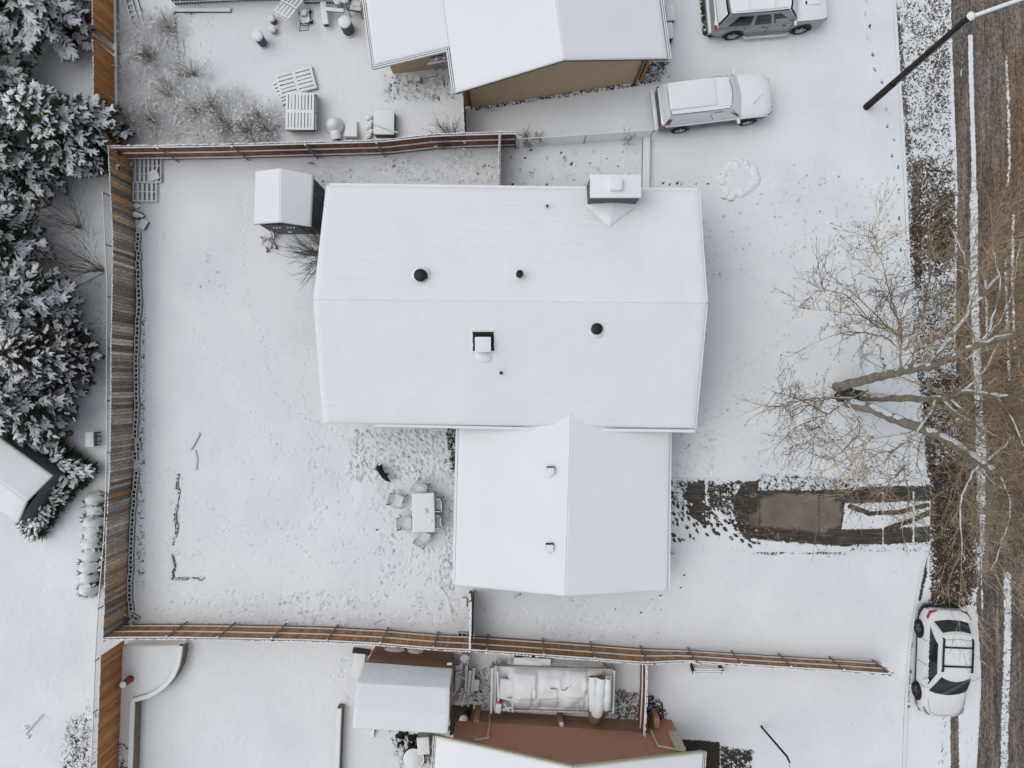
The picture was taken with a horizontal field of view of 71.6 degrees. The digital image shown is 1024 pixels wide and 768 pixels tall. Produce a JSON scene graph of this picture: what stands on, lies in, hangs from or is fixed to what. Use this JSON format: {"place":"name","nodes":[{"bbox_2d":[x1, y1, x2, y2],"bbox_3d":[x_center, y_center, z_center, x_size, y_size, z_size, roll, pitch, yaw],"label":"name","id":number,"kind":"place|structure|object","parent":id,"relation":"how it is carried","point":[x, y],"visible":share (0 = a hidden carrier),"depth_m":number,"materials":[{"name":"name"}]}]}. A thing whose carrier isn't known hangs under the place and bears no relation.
{"place":"outdoors","nodes":[
{"label":"outdoors","id":0,"kind":"place"},
{"bbox_2d":[85,432,100,446],"bbox_3d":[-18.237,2.395,30.915,0.350,0.590,0.640,-2,90,0],"label":"bench","id":1,"kind":"object","parent":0,"point":[91,439],"visible":1,"depth_m":30.62,"materials":[{"name":"grey metal"}]},
{"bbox_2d":[99,0,285,164],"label":"dry grass","id":2,"kind":"structure","parent":0,"point":[233,104],"depth_m":31.02,"materials":[{"name":"plant"}]},
{"bbox_2d":[344,121,358,139],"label":"box","id":3,"kind":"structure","parent":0,"point":[351,130],"depth_m":30.96,"materials":[{"name":"white plastic"}]},
{"bbox_2d":[351,653,365,677],"bbox_3d":[-6.701,12.282,31.080,0.520,0.240,1.040,6,90,0],"label":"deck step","id":4,"kind":"object","parent":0,"point":[359,659],"visible":0.75,"depth_m":30.96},
{"bbox_2d":[0,0,925,767],"bbox_3d":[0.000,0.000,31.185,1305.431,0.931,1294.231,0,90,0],"label":"snow ground","id":5,"kind":"structure","parent":0,"point":[280,498],"depth_m":31.20,"materials":[{"name":"snow"}]},
{"bbox_2d":[0,28,39,116],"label":"conifer tree","id":6,"kind":"object","parent":5,"relation":"on","point":[13,72],"visible":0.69,"depth_m":29.64,"materials":[{"name":"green plant"}]},
{"bbox_2d":[0,200,55,278],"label":"conifer tree","id":7,"kind":"object","parent":5,"relation":"on","point":[25,241],"visible":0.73,"depth_m":29.41,"materials":[{"name":"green plant"}]},
{"bbox_2d":[0,429,69,522],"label":"outbuilding","id":8,"kind":"structure","parent":5,"relation":"on","point":[27,473],"depth_m":29.01,"materials":[{"name":"grey"}]},
{"bbox_2d":[0,115,70,212],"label":"conifer tree","id":9,"kind":"object","parent":5,"relation":"on","point":[23,169],"visible":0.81,"depth_m":29.08,"materials":[{"name":"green plant"}]},
{"bbox_2d":[0,256,85,339],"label":"conifer tree","id":10,"kind":"object","parent":5,"relation":"on","point":[30,300],"visible":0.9,"depth_m":28.54,"materials":[{"name":"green plant"}]},
{"bbox_2d":[0,366,89,446],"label":"conifer tree","id":11,"kind":"object","parent":5,"relation":"on","point":[32,407],"visible":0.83,"depth_m":28.73,"materials":[{"name":"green plant"}]},
{"bbox_2d":[0,0,95,62],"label":"conifer tree","id":12,"kind":"object","parent":5,"relation":"on","point":[27,25],"visible":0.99,"depth_m":29.02,"materials":[{"name":"green plant"}]},
{"bbox_2d":[0,315,104,393],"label":"conifer tree","id":13,"kind":"object","parent":5,"relation":"on","point":[61,356],"visible":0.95,"depth_m":28.66,"materials":[{"name":"green plant"}]},
{"bbox_2d":[1,197,104,291],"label":"bare shrub","id":14,"kind":"object","parent":5,"relation":"on","point":[97,269],"visible":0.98,"depth_m":29.99,"materials":[{"name":"plant"}]},
{"bbox_2d":[14,468,92,542],"bbox_3d":[-19.952,4.966,30.594,1.814,1.214,4.169,38,90,0],"label":"hedge","id":15,"kind":"object","parent":5,"relation":"on","point":[39,525],"visible":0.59,"depth_m":30.42,"materials":[{"name":"green"}]},
{"bbox_2d":[18,181,89,238],"bbox_3d":[-19.033,-7.189,29.862,2.601,2.734,2.636,-12,90,0],"label":"bare shrub","id":16,"kind":"object","parent":5,"relation":"on","point":[70,224],"visible":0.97,"depth_m":30.12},
{"bbox_2d":[26,429,102,491],"bbox_3d":[-19.679,3.160,30.533,3.921,1.336,1.841,38,90,0],"label":"hedge","id":17,"kind":"object","parent":5,"relation":"on","point":[63,455],"visible":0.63,"depth_m":30.32,"materials":[{"name":"green"}]},
{"bbox_2d":[0,79,135,178],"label":"conifer tree","id":18,"kind":"object","parent":5,"relation":"on","point":[64,127],"visible":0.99,"depth_m":28.26,"materials":[{"name":"green plant"}]},
{"bbox_2d":[77,582,98,598],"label":"snowy clump","id":19,"kind":"object","parent":5,"relation":"on","point":[85,590],"visible":0.99,"depth_m":30.78,"materials":[{"name":"white"}]},
{"bbox_2d":[76,571,103,585],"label":"snowy clump","id":20,"kind":"object","parent":5,"relation":"on","point":[91,578],"visible":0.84,"depth_m":30.79,"materials":[{"name":"snow"}]},
{"bbox_2d":[76,559,104,573],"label":"snowy clump","id":21,"kind":"object","parent":5,"relation":"on","point":[85,567],"visible":0.84,"depth_m":30.72,"materials":[{"name":"white"}]},
{"bbox_2d":[79,549,104,567],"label":"snowy clump","id":22,"kind":"object","parent":5,"relation":"on","point":[91,556],"visible":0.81,"depth_m":30.72,"materials":[{"name":"white"}]},
{"bbox_2d":[79,509,106,529],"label":"snowy clump","id":23,"kind":"object","parent":5,"relation":"on","point":[92,521],"visible":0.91,"depth_m":30.70,"materials":[{"name":"white"}]},
{"bbox_2d":[80,537,105,555],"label":"snowy clump","id":24,"kind":"object","parent":5,"relation":"on","point":[88,544],"visible":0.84,"depth_m":30.79,"materials":[{"name":"white"}]},
{"bbox_2d":[81,499,106,517],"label":"snowy clump","id":25,"kind":"object","parent":5,"relation":"on","point":[91,510],"visible":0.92,"depth_m":30.76,"materials":[{"name":"white"}]},
{"bbox_2d":[82,525,105,540],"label":"snowy clump","id":26,"kind":"object","parent":5,"relation":"on","point":[93,533],"visible":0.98,"depth_m":30.77,"materials":[{"name":"white"}]},
{"bbox_2d":[85,491,107,507],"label":"snowy clump","id":27,"kind":"object","parent":5,"relation":"on","point":[96,498],"visible":0.79,"depth_m":30.72,"materials":[{"name":"white"}]},
{"bbox_2d":[90,191,112,767],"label":"chain link fence","id":28,"kind":"object","parent":5,"relation":"on","point":[106,452],"visible":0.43,"depth_m":30.00,"materials":[{"name":"grey metal"}]},
{"bbox_2d":[96,640,123,767],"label":"wooden fence","id":29,"kind":"object","parent":5,"relation":"on","point":[108,719],"visible":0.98,"depth_m":29.88,"materials":[{"name":"brown wood"}]},
{"bbox_2d":[91,98,131,161],"bbox_3d":[-17.098,-10.742,30.212,0.208,1.876,2.224,-18,90,0],"label":"wooden fence","id":30,"kind":"object","parent":5,"relation":"on","point":[110,142],"visible":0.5,"depth_m":29.92,"materials":[{"name":"brown wood"}]},
{"bbox_2d":[113,0,121,114],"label":"retaining wall","id":31,"kind":"structure","parent":5,"relation":"on","point":[116,53],"depth_m":30.92,"materials":[{"name":"concrete"}]},
{"bbox_2d":[91,0,114,106],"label":"wooden fence","id":32,"kind":"object","parent":31,"relation":"on","point":[102,57],"visible":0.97,"depth_m":30.11,"materials":[{"name":"brown wood"}]},
{"bbox_2d":[102,146,136,641],"bbox_3d":[-16.694,0.408,30.270,0.268,1.959,20.575,1,90,0],"label":"wooden fence","id":33,"kind":"object","parent":5,"relation":"on","point":[122,401],"visible":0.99,"depth_m":30.18,"materials":[{"name":"brown wood"}]},
{"bbox_2d":[119,675,133,687],"bbox_3d":[-16.517,12.767,30.434,0.306,0.732,0.306,0,90,0],"label":"trash can","id":34,"kind":"object","parent":5,"relation":"on","point":[128,680],"visible":1,"depth_m":30.30,"materials":[{"name":"red paint"}]},
{"bbox_2d":[124,0,140,28],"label":"ladder","id":35,"kind":"object","parent":5,"relation":"on","point":[128,10],"visible":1,"depth_m":31.07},
{"bbox_2d":[125,39,163,71],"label":"bare shrub","id":36,"kind":"object","parent":5,"relation":"on","point":[144,52],"visible":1,"depth_m":30.69,"materials":[{"name":"white plant"}]},
{"bbox_2d":[133,182,156,201],"bbox_3d":[-16.065,-8.405,31.076,1.050,0.061,0.850,0,90,0],"label":"pallet","id":37,"kind":"object","parent":5,"relation":"on","point":[142,191],"visible":1,"depth_m":31.07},
{"bbox_2d":[135,159,161,182],"bbox_3d":[-15.912,-9.368,31.076,1.150,0.061,1.100,0,90,0],"label":"pallet","id":38,"kind":"object","parent":5,"relation":"on","point":[148,165],"visible":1,"depth_m":31.07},
{"bbox_2d":[147,169,159,180],"bbox_3d":[-15.651,-9.115,31.010,0.437,0.060,0.437,-20,90,0],"label":"board","id":39,"kind":"object","parent":38,"relation":"on","point":[153,175],"visible":1,"depth_m":30.98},
{"bbox_2d":[127,98,174,138],"bbox_3d":[-15.615,-11.447,30.582,2.113,1.288,1.974,-15,90,0],"label":"bare shrub","id":40,"kind":"object","parent":5,"relation":"on","point":[150,118],"visible":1,"depth_m":30.73,"materials":[{"name":"white plant"}]},
{"bbox_2d":[128,643,188,767],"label":"retaining wall","id":41,"kind":"structure","parent":5,"relation":"on","point":[134,734],"depth_m":30.63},
{"bbox_2d":[143,69,186,110],"bbox_3d":[-15.025,-12.598,30.627,1.936,1.197,1.994,24,90,0],"label":"bare shrub","id":42,"kind":"object","parent":5,"relation":"on","point":[165,93],"visible":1,"depth_m":30.72,"materials":[{"name":"white plant"}]},
{"bbox_2d":[148,5,182,44],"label":"bare shrub","id":43,"kind":"object","parent":5,"relation":"on","point":[165,32],"visible":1,"depth_m":30.70,"materials":[{"name":"white plant"}]},
{"bbox_2d":[165,48,214,93],"bbox_3d":[-13.886,-13.540,30.606,1.959,1.240,2.037,43,90,0],"label":"bare shrub","id":44,"kind":"object","parent":5,"relation":"on","point":[187,72],"visible":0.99,"depth_m":30.74,"materials":[{"name":"white plant"}]},
{"bbox_2d":[174,91,213,129],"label":"bare shrub","id":45,"kind":"object","parent":5,"relation":"on","point":[193,109],"visible":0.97,"depth_m":30.69,"materials":[{"name":"white plant"}]},
{"bbox_2d":[173,8,231,12],"bbox_3d":[-13.579,-16.391,31.150,2.500,0.120,0.160,0,90,0],"label":"timber","id":46,"kind":"object","parent":5,"relation":"on","point":[205,10],"visible":1,"depth_m":31.09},
{"bbox_2d":[192,85,229,119],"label":"bare shrub","id":47,"kind":"object","parent":5,"relation":"on","point":[211,103],"visible":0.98,"depth_m":30.69,"materials":[{"name":"white plant"}]},
{"bbox_2d":[204,108,241,141],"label":"bare shrub","id":48,"kind":"object","parent":5,"relation":"on","point":[222,127],"visible":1,"depth_m":30.75,"materials":[{"name":"white plant"}]},
{"bbox_2d":[171,0,279,4],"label":"picket fence","id":49,"kind":"object","parent":5,"relation":"on","point":[186,2],"visible":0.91,"depth_m":30.95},
{"bbox_2d":[231,112,264,142],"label":"bare shrub","id":50,"kind":"object","parent":5,"relation":"on","point":[247,128],"visible":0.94,"depth_m":30.69,"materials":[{"name":"white plant"}]},
{"bbox_2d":[236,94,280,133],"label":"bare shrub","id":51,"kind":"object","parent":5,"relation":"on","point":[261,112],"visible":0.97,"depth_m":30.71,"materials":[{"name":"white plant"}]},
{"bbox_2d":[252,30,267,48],"bbox_3d":[-10.920,-14.941,30.804,0.475,0.832,0.475,0,90,0],"label":"planter","id":52,"kind":"object","parent":5,"relation":"on","point":[258,37],"visible":1,"depth_m":30.44,"materials":[{"name":"black plastic"}]},
{"bbox_2d":[249,112,277,140],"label":"bare shrub","id":53,"kind":"object","parent":5,"relation":"on","point":[262,130],"visible":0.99,"depth_m":30.63,"materials":[{"name":"white plant"}]},
{"bbox_2d":[259,231,276,251],"bbox_3d":[-10.621,-6.222,30.938,0.810,0.524,0.805,-20,90,0],"label":"tricycle","id":54,"kind":"object","parent":5,"relation":"on","point":[269,242],"visible":0.98,"depth_m":30.96,"materials":[{"name":"red plastic"}]},
{"bbox_2d":[272,0,302,21],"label":"pallet","id":55,"kind":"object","parent":5,"relation":"on","point":[285,9],"depth_m":30.44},
{"bbox_2d":[254,168,323,233],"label":"garden shed","id":56,"kind":"structure","parent":5,"relation":"on","point":[290,199],"depth_m":29.03,"materials":[{"name":"grey"}]},
{"bbox_2d":[265,224,308,233],"bbox_3d":[-9.576,-6.546,30.300,1.350,1.750,0.157,0,90,0],"label":"door","id":57,"kind":"structure","parent":56,"relation":"in","point":[278,228],"depth_m":30.02,"materials":[{"name":"grey"}]},
{"bbox_2d":[271,68,312,105],"bbox_3d":[-9.667,-13.037,31.180,1.520,0.170,1.100,-28,90,0],"label":"pallet","id":58,"kind":"object","parent":5,"relation":"on","point":[274,85],"visible":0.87,"depth_m":31.09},
{"bbox_2d":[275,65,316,97],"bbox_3d":[-9.448,-13.227,31.110,1.640,0.170,1.050,-15,90,0],"label":"pallet","id":59,"kind":"object","parent":58,"relation":"on","point":[296,85],"visible":0.93,"depth_m":31.02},
{"bbox_2d":[271,216,320,290],"bbox_3d":[-8.297,-5.570,29.884,3.092,2.699,3.340,-29,90,0],"label":"bare shrub","id":60,"kind":"object","parent":5,"relation":"on","point":[310,251],"visible":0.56,"depth_m":30.01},
{"bbox_2d":[287,93,316,130],"bbox_3d":[-9.068,-11.708,30.640,1.280,0.170,1.600,-1,90,0],"label":"pallet","id":61,"kind":"object","parent":5,"relation":"on","point":[315,113],"visible":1,"depth_m":30.55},
{"bbox_2d":[285,92,315,130],"bbox_3d":[-9.088,-11.694,30.490,1.250,0.170,1.600,1,90,0],"label":"pallet","id":62,"kind":"object","parent":61,"relation":"on","point":[293,110],"visible":1,"depth_m":30.41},
{"bbox_2d":[298,8,312,31],"bbox_3d":[-9.005,-15.774,30.816,0.540,0.768,1.273,-8,90,0],"label":"lawn mower","id":63,"kind":"object","parent":5,"relation":"on","point":[304,14],"visible":1,"depth_m":30.97,"materials":[{"name":"black plastic"}]},
{"bbox_2d":[107,131,516,161],"bbox_3d":[-8.260,-9.999,30.290,16.969,2.020,0.341,-2,90,0],"label":"wooden fence","id":64,"kind":"object","parent":5,"relation":"on","point":[317,149],"visible":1,"depth_m":30.12,"materials":[{"name":"brown wood"}]},
{"bbox_2d":[303,0,350,3],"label":"picket fence","id":65,"kind":"object","parent":5,"relation":"on","point":[314,1],"visible":0.45,"depth_m":30.92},
{"bbox_2d":[320,2,343,26],"bbox_3d":[-7.800,-16.083,30.938,1.067,0.535,0.988,0,90,0],"label":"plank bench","id":66,"kind":"object","parent":5,"relation":"on","point":[325,8],"visible":1,"depth_m":30.75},
{"bbox_2d":[325,117,344,140],"bbox_3d":[-7.770,-11.142,30.980,0.828,0.620,1.067,0,90,0],"label":"grill","id":67,"kind":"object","parent":5,"relation":"on","point":[335,127],"depth_m":30.85,"materials":[{"name":"plastic"}]},
{"bbox_2d":[335,703,343,767],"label":"garden wall","id":68,"kind":"structure","parent":5,"relation":"on","point":[339,736],"depth_m":30.68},
{"bbox_2d":[338,15,355,37],"bbox_3d":[-7.163,-15.512,30.774,0.624,0.892,0.624,0,90,0],"label":"planter","id":69,"kind":"object","parent":5,"relation":"on","point":[347,26],"visible":1,"depth_m":30.43,"materials":[{"name":"black plastic"}]},
{"bbox_2d":[347,0,362,18],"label":"garden chair","id":70,"kind":"object","parent":5,"relation":"on","point":[355,5],"visible":0.93,"depth_m":30.80,"materials":[{"name":"metal"}]},
{"bbox_2d":[376,463,389,481],"bbox_3d":[-5.592,3.894,30.906,0.276,0.593,0.985,-36,90,0],"label":"dog","id":71,"kind":"object","parent":5,"relation":"on","point":[381,472],"visible":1,"depth_m":30.66},
{"bbox_2d":[373,110,395,137],"bbox_3d":[-5.537,-11.316,30.935,0.894,0.530,1.061,1,90,0],"label":"storage box","id":72,"kind":"object","parent":5,"relation":"on","point":[385,118],"visible":0.98,"depth_m":30.67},
{"bbox_2d":[386,490,406,508],"bbox_3d":[-4.986,5.033,30.730,0.717,0.952,0.607,19,90,0],"label":"patio chair","id":73,"kind":"object","parent":5,"relation":"on","point":[397,499],"visible":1,"depth_m":30.72,"materials":[{"name":"metal"}]},
{"bbox_2d":[353,646,453,733],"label":"storage shed","id":74,"kind":"structure","parent":5,"relation":"on","point":[405,690],"depth_m":27.98,"materials":[{"name":"brown paint"}]},
{"bbox_2d":[396,514,411,530],"bbox_3d":[-4.597,6.011,30.730,0.717,0.952,0.607,-2,90,0],"label":"patio chair","id":75,"kind":"object","parent":5,"relation":"on","point":[406,522],"visible":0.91,"depth_m":30.72,"materials":[{"name":"metal"}]},
{"bbox_2d":[395,731,417,747],"bbox_3d":[-4.598,15.641,30.979,1.129,0.441,0.800,10,90,0],"label":"tarp heap","id":76,"kind":"object","parent":5,"relation":"on","point":[401,736],"visible":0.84,"depth_m":31.04,"materials":[{"name":"black plastic"}]},
{"bbox_2d":[402,746,424,767],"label":"grill","id":77,"kind":"object","parent":5,"relation":"on","point":[411,758],"visible":0.94,"depth_m":30.39,"materials":[{"name":"black plastic"}]},
{"bbox_2d":[410,478,430,492],"bbox_3d":[-3.993,4.549,30.730,0.607,0.952,0.718,28,90,0],"label":"patio chair","id":78,"kind":"object","parent":5,"relation":"on","point":[419,487],"visible":0.97,"depth_m":30.72,"materials":[{"name":"metal"}]},
{"bbox_2d":[413,532,434,549],"bbox_3d":[-3.834,6.649,30.730,0.607,0.952,0.718,32,90,0],"label":"patio chair","id":79,"kind":"object","parent":5,"relation":"on","point":[423,537],"visible":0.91,"depth_m":30.72,"materials":[{"name":"metal"}]},
{"bbox_2d":[412,492,435,532],"bbox_3d":[-3.788,5.517,30.793,1.009,0.815,1.718,0,90,0],"label":"patio table","id":80,"kind":"object","parent":5,"relation":"on","point":[422,521],"visible":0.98,"depth_m":30.43,"materials":[{"name":"white glass"}]},
{"bbox_2d":[417,732,431,754],"bbox_3d":[-3.779,15.424,30.715,0.520,0.970,0.728,-4,90,0],"label":"appliance","id":81,"kind":"object","parent":5,"relation":"on","point":[424,741],"visible":0.91,"depth_m":30.23,"materials":[{"name":"grey metal"}]},
{"bbox_2d":[417,112,467,160],"bbox_3d":[-2.814,-10.588,29.999,2.265,2.456,1.938,0,90,0],"label":"bare shrub","id":82,"kind":"object","parent":5,"relation":"on","point":[445,130],"visible":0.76,"depth_m":30.02,"materials":[{"name":"white plant"}]},
{"bbox_2d":[469,590,473,649],"bbox_3d":[-1.718,9.997,30.262,0.098,1.976,1.978,2,90,0],"label":"wooden fence","id":83,"kind":"object","parent":5,"relation":"on","point":[471,622],"visible":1,"depth_m":29.44,"materials":[{"name":"brown wood"}]},
{"bbox_2d":[62,63,891,767],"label":"grass tufts","id":84,"kind":"object","parent":5,"relation":"on","point":[664,71],"visible":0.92,"depth_m":31.16,"materials":[{"name":"plant"}]},
{"bbox_2d":[103,621,894,675],"bbox_3d":[-0.418,11.162,30.290,33.073,2.020,0.530,3,90,0],"label":"wooden fence","id":85,"kind":"object","parent":5,"relation":"on","point":[487,644],"visible":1,"depth_m":30.15,"materials":[{"name":"brown wood"}]},
{"bbox_2d":[498,130,502,184],"bbox_3d":[-0.514,-9.360,30.305,0.174,1.990,2.305,3,90,0],"label":"wooden fence","id":86,"kind":"object","parent":5,"relation":"on","point":[499,155],"visible":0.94,"depth_m":29.47,"materials":[{"name":"brown wood"}]},
{"bbox_2d":[313,174,707,595],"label":"house","id":87,"kind":"structure","parent":5,"relation":"on","point":[542,347],"depth_m":27.47,"materials":[{"name":"grey"}]},
{"bbox_2d":[362,0,671,109],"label":"house","id":88,"kind":"structure","parent":5,"relation":"on","point":[491,52],"depth_m":28.24,"materials":[{"name":"beige paint"}]},
{"bbox_2d":[517,124,535,150],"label":"bare shrub","id":89,"kind":"object","parent":5,"relation":"on","point":[525,136],"visible":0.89,"depth_m":30.67,"materials":[{"name":"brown plant"}]},
{"bbox_2d":[514,655,550,665],"bbox_3d":[0.878,12.116,30.890,1.600,0.620,0.580,2,90,0],"label":"storage box","id":90,"kind":"object","parent":5,"relation":"on","point":[526,660],"visible":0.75,"depth_m":30.66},
{"bbox_2d":[490,658,614,726],"bbox_3d":[1.726,13.333,30.427,5.284,1.587,2.558,2,90,0],"label":"trailer","id":91,"kind":"object","parent":5,"relation":"on","point":[576,686],"visible":0.99,"depth_m":30.07,"materials":[{"name":"white metal"}]},
{"bbox_2d":[517,128,654,147],"bbox_3d":[3.154,-10.582,30.675,5.850,1.250,0.076,-4,90,0],"label":"chain link fence","id":92,"kind":"object","parent":5,"relation":"on","point":[550,142],"visible":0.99,"depth_m":30.49,"materials":[{"name":"grey metal"}]},
{"bbox_2d":[638,664,647,736],"bbox_3d":[5.567,13.234,30.405,0.170,1.790,3.237,1,90,0],"label":"wooden fence","id":93,"kind":"object","parent":5,"relation":"on","point":[643,706],"visible":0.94,"depth_m":30.23,"materials":[{"name":"brown wood"}]},
{"bbox_2d":[641,136,650,186],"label":"garden wall","id":94,"kind":"structure","parent":5,"relation":"on","point":[646,142],"depth_m":30.92,"materials":[{"name":"concrete"}]},
{"bbox_2d":[665,4,674,22],"bbox_3d":[6.789,-15.952,30.825,0.374,0.750,0.686,-6,90,0],"label":"bin","id":95,"kind":"object","parent":5,"relation":"on","point":[669,13],"visible":0.69,"depth_m":30.45,"materials":[{"name":"black plastic"}]},
{"bbox_2d":[667,22,673,44],"bbox_3d":[6.789,-15.204,30.835,0.291,0.730,0.686,-6,90,0],"label":"bin","id":96,"kind":"object","parent":5,"relation":"on","point":[670,30],"visible":0.56,"depth_m":30.47,"materials":[{"name":"black plastic"}]},
{"bbox_2d":[650,69,771,133],"bbox_3d":[8.553,-12.072,30.285,5.035,1.830,2.323,-7,90,0],"label":"parked car","id":97,"kind":"object","parent":5,"relation":"on","point":[677,107],"visible":1,"depth_m":29.86,"materials":[{"name":"white paint"}]},
{"bbox_2d":[703,0,826,39],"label":"parked car","id":98,"kind":"object","parent":5,"relation":"on","point":[730,19],"visible":1,"depth_m":30.08,"materials":[{"name":"silver metal"}]},
{"bbox_2d":[760,726,791,767],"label":"lamp post","id":99,"kind":"object","parent":5,"relation":"on","point":[775,743],"visible":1,"depth_m":29.19,"materials":[{"name":"black metal"}]},
{"bbox_2d":[734,150,1023,681],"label":"bare tree","id":100,"kind":"object","parent":5,"relation":"on","point":[848,395],"visible":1,"depth_m":23.32,"materials":[{"name":"brown plant"}]},
{"bbox_2d":[863,0,1023,109],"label":"utility pole","id":101,"kind":"object","parent":5,"relation":"on","point":[923,57],"visible":1,"depth_m":25.92,"materials":[{"name":"wood"}]},
{"bbox_2d":[431,705,706,767],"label":"house","id":102,"kind":"structure","parent":0,"point":[485,739],"depth_m":28.43,"materials":[{"name":"brown paint"}]},
{"bbox_2d":[690,663,723,675],"bbox_3d":[8.481,12.410,30.900,1.320,0.600,0.320,0,90,0],"label":"bench","id":103,"kind":"object","parent":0,"point":[719,670],"visible":0.94,"depth_m":30.67,"materials":[{"name":"plastic"}]},
{"bbox_2d":[670,478,929,551],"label":"driveway","id":104,"kind":"structure","parent":0,"point":[772,512],"depth_m":31.20,"materials":[{"name":"concrete"}]},
{"bbox_2d":[886,0,1023,767],"bbox_3d":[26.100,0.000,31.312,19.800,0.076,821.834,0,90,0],"label":"street","id":105,"kind":"structure","parent":0,"point":[984,77],"depth_m":31.30,"materials":[{"name":"snow"}]},
{"bbox_2d":[893,0,927,767],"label":"kerb","id":106,"kind":"structure","parent":105,"relation":"on","point":[916,378],"depth_m":31.21,"materials":[{"name":"concrete"}]},
{"bbox_2d":[911,603,976,716],"bbox_3d":[18.589,11.960,30.425,2.287,1.710,4.740,2,90,0],"label":"parked car","id":107,"kind":"object","parent":105,"relation":"on","point":[940,685],"visible":0.99,"depth_m":30.15,"materials":[{"name":"white paint"}]},
{"bbox_2d":[911,5,976,605],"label":"wet leaves","id":108,"kind":"object","parent":105,"relation":"on","point":[952,496],"visible":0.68,"depth_m":31.25,"materials":[{"name":"brown plant"}]},
{"bbox_2d":[899,2,1023,603],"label":"fallen leaves","id":109,"kind":"object","parent":105,"relation":"on","point":[955,386],"visible":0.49,"depth_m":31.25,"materials":[{"name":"brown plant"}]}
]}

